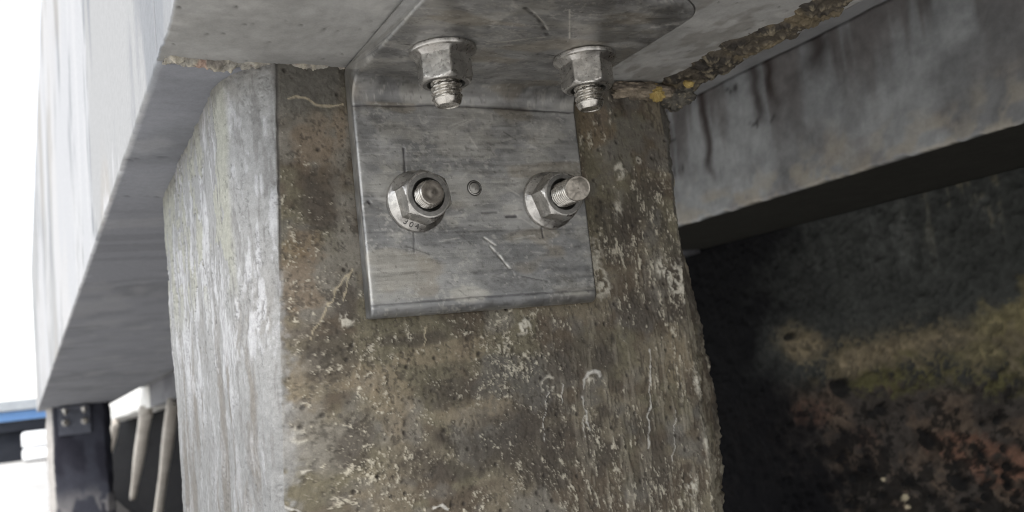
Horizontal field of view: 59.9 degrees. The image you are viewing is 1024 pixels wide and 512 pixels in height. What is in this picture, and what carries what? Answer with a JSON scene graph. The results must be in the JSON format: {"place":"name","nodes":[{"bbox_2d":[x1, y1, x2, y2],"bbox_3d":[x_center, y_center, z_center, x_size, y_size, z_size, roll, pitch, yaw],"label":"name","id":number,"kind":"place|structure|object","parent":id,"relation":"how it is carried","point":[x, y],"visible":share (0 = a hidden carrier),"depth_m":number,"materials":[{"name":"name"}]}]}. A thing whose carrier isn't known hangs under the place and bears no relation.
{"place":"outdoors","nodes":[
{"label":"outdoors","id":0,"kind":"place"},
{"bbox_2d":[0,398,45,463],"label":"harbour shed","id":1,"kind":"structure","parent":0,"point":[18,418],"depth_m":27.53,"materials":[{"name":"blue metal"}]},
{"bbox_2d":[0,458,49,511],"bbox_3d":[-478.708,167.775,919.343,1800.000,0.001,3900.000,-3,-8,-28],"label":"ground","id":2,"kind":"structure","parent":0,"point":[24,486],"depth_m":16.79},
{"bbox_2d":[22,446,46,460],"bbox_3d":[-14.088,5.897,26.710,1.100,0.350,1.100,-3,-8,-28],"label":"water tank","id":3,"kind":"object","parent":2,"relation":"on","point":[34,453],"visible":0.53,"depth_m":26.15,"materials":[{"name":"white plastic"}]},
{"bbox_2d":[21,429,46,447],"bbox_3d":[-14.135,5.472,26.762,1.100,0.470,1.100,-3,-8,-28],"label":"water tank","id":4,"kind":"object","parent":3,"relation":"on","point":[35,438],"visible":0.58,"depth_m":26.19,"materials":[{"name":"white plastic"}]},
{"bbox_2d":[45,402,115,511],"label":"concrete pile","id":5,"kind":"object","parent":2,"relation":"on","point":[80,474],"visible":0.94,"depth_m":4.60,"materials":[{"name":"grey concrete"}]},
{"bbox_2d":[58,404,90,435],"bbox_3d":[-2.237,0.840,4.550,0.150,0.149,0.153,-3,-8,-28],"label":"angle bracket","id":6,"kind":"object","parent":5,"relation":"attached to","point":[75,415],"visible":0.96,"depth_m":4.60,"materials":[{"name":"metal"}]},
{"bbox_2d":[61,408,68,414],"bbox_3d":[-2.283,0.796,4.543,0.037,0.032,0.037,-3,-8,-28],"label":"anchor bolt","id":7,"kind":"object","parent":6,"relation":"attached to","point":[65,411],"visible":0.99,"depth_m":4.53,"materials":[{"name":"silver metal"}]},
{"bbox_2d":[62,419,69,425],"bbox_3d":[-2.297,0.858,4.575,0.037,0.037,0.026,-3,-8,-28],"label":"anchor bolt","id":8,"kind":"object","parent":6,"relation":"attached to","point":[65,422],"visible":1,"depth_m":4.57,"materials":[{"name":"silver metal"}]},
{"bbox_2d":[80,406,87,412],"bbox_3d":[-2.203,0.792,4.580,0.037,0.032,0.037,-3,-8,-28],"label":"anchor bolt","id":9,"kind":"object","parent":6,"relation":"attached to","point":[84,409],"visible":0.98,"depth_m":4.57,"materials":[{"name":"silver metal"}]},
{"bbox_2d":[81,417,88,423],"bbox_3d":[-2.215,0.854,4.611,0.037,0.037,0.038,-3,-8,-28],"label":"anchor bolt","id":10,"kind":"object","parent":6,"relation":"attached to","point":[84,420],"visible":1,"depth_m":4.62,"materials":[{"name":"silver metal"}]},
{"bbox_2d":[31,0,241,411],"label":"edge beam","id":11,"kind":"structure","parent":5,"relation":"on","point":[120,107],"depth_m":1.11,"materials":[{"name":"concrete"}]},
{"bbox_2d":[140,369,173,387],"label":"deck slab","id":12,"kind":"structure","parent":11,"relation":"attached to","point":[160,377],"depth_m":5.93,"materials":[{"name":"grey concrete"}]},
{"bbox_2d":[110,385,165,421],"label":"beam","id":13,"kind":"structure","parent":12,"relation":"attached to","point":[125,408],"depth_m":7.70,"materials":[{"name":"concrete"}]},
{"bbox_2d":[110,419,119,452],"bbox_3d":[-4.335,2.043,9.613,0.077,0.552,1.422,-2,-8,-29],"label":"raking strut","id":14,"kind":"object","parent":13,"relation":"attached to","point":[115,425],"visible":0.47,"depth_m":9.14,"materials":[{"name":"concrete"}]},
{"bbox_2d":[130,406,152,499],"bbox_3d":[-3.057,1.643,7.303,0.097,0.810,1.366,-3,-8,-29],"label":"raking strut","id":15,"kind":"object","parent":13,"relation":"attached to","point":[144,423],"visible":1,"depth_m":7.10,"materials":[{"name":"concrete"}]},
{"bbox_2d":[149,249,699,406],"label":"beam","id":16,"kind":"structure","parent":12,"relation":"attached to","point":[163,389],"depth_m":5.87,"materials":[{"name":"concrete"}]},
{"bbox_2d":[154,398,176,511],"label":"raking strut","id":17,"kind":"object","parent":16,"relation":"attached to","point":[169,429],"visible":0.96,"depth_m":5.82,"materials":[{"name":"concrete"}]},
{"bbox_2d":[163,63,724,511],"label":"concrete pile","id":18,"kind":"object","parent":2,"relation":"on","point":[303,383],"visible":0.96,"depth_m":0.53,"materials":[{"name":"grey concrete"}]},
{"bbox_2d":[154,0,862,111],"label":"edge beam","id":19,"kind":"structure","parent":18,"relation":"on","point":[678,66],"depth_m":0.50,"materials":[{"name":"concrete"}]},
{"bbox_2d":[665,0,886,110],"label":"deck slab","id":20,"kind":"structure","parent":19,"relation":"attached to","point":[855,10],"depth_m":1.04,"materials":[{"name":"grey concrete"}]},
{"bbox_2d":[666,0,1023,249],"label":"beam","id":21,"kind":"structure","parent":20,"relation":"attached to","point":[887,101],"depth_m":1.01,"materials":[{"name":"concrete"}]},
{"bbox_2d":[344,0,695,318],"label":"angle bracket","id":22,"kind":"object","parent":18,"relation":"attached to","point":[496,140],"visible":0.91,"depth_m":0.52,"materials":[{"name":"metal"}]},
{"bbox_2d":[387,169,451,231],"bbox_3d":[-0.050,-0.034,0.508,0.037,0.037,0.026,-3,-8,-28],"label":"anchor bolt","id":23,"kind":"object","parent":22,"relation":"attached to","point":[415,203],"visible":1,"depth_m":0.50,"materials":[{"name":"silver metal"}]},
{"bbox_2d":[408,37,476,108],"bbox_3d":[-0.036,-0.096,0.477,0.037,0.032,0.037,-3,-8,-28],"label":"anchor bolt","id":24,"kind":"object","parent":22,"relation":"attached to","point":[444,70],"visible":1,"depth_m":0.47,"materials":[{"name":"silver metal"}]},
{"bbox_2d":[523,172,589,228],"bbox_3d":[0.032,-0.038,0.544,0.037,0.037,0.038,-3,-8,-28],"label":"anchor bolt","id":25,"kind":"object","parent":22,"relation":"attached to","point":[553,200],"visible":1,"depth_m":0.54,"materials":[{"name":"silver metal"}]},
{"bbox_2d":[553,45,615,112],"bbox_3d":[0.044,-0.100,0.513,0.037,0.032,0.037,-3,-8,-28],"label":"anchor bolt","id":26,"kind":"object","parent":22,"relation":"attached to","point":[586,76],"visible":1,"depth_m":0.50,"materials":[{"name":"silver metal"}]},
{"bbox_2d":[110,167,1023,511],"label":"retaining wall","id":27,"kind":"structure","parent":2,"relation":"on","point":[868,359],"depth_m":1.30,"materials":[{"name":"concrete"}]},
{"bbox_2d":[0,0,139,404],"label":"sky","id":28,"kind":"structure","parent":0,"point":[19,19],"materials":[{"name":"white"}]},
{"bbox_2d":[116,500,129,511],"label":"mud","id":29,"kind":"structure","parent":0,"point":[120,507],"depth_m":11.28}
]}

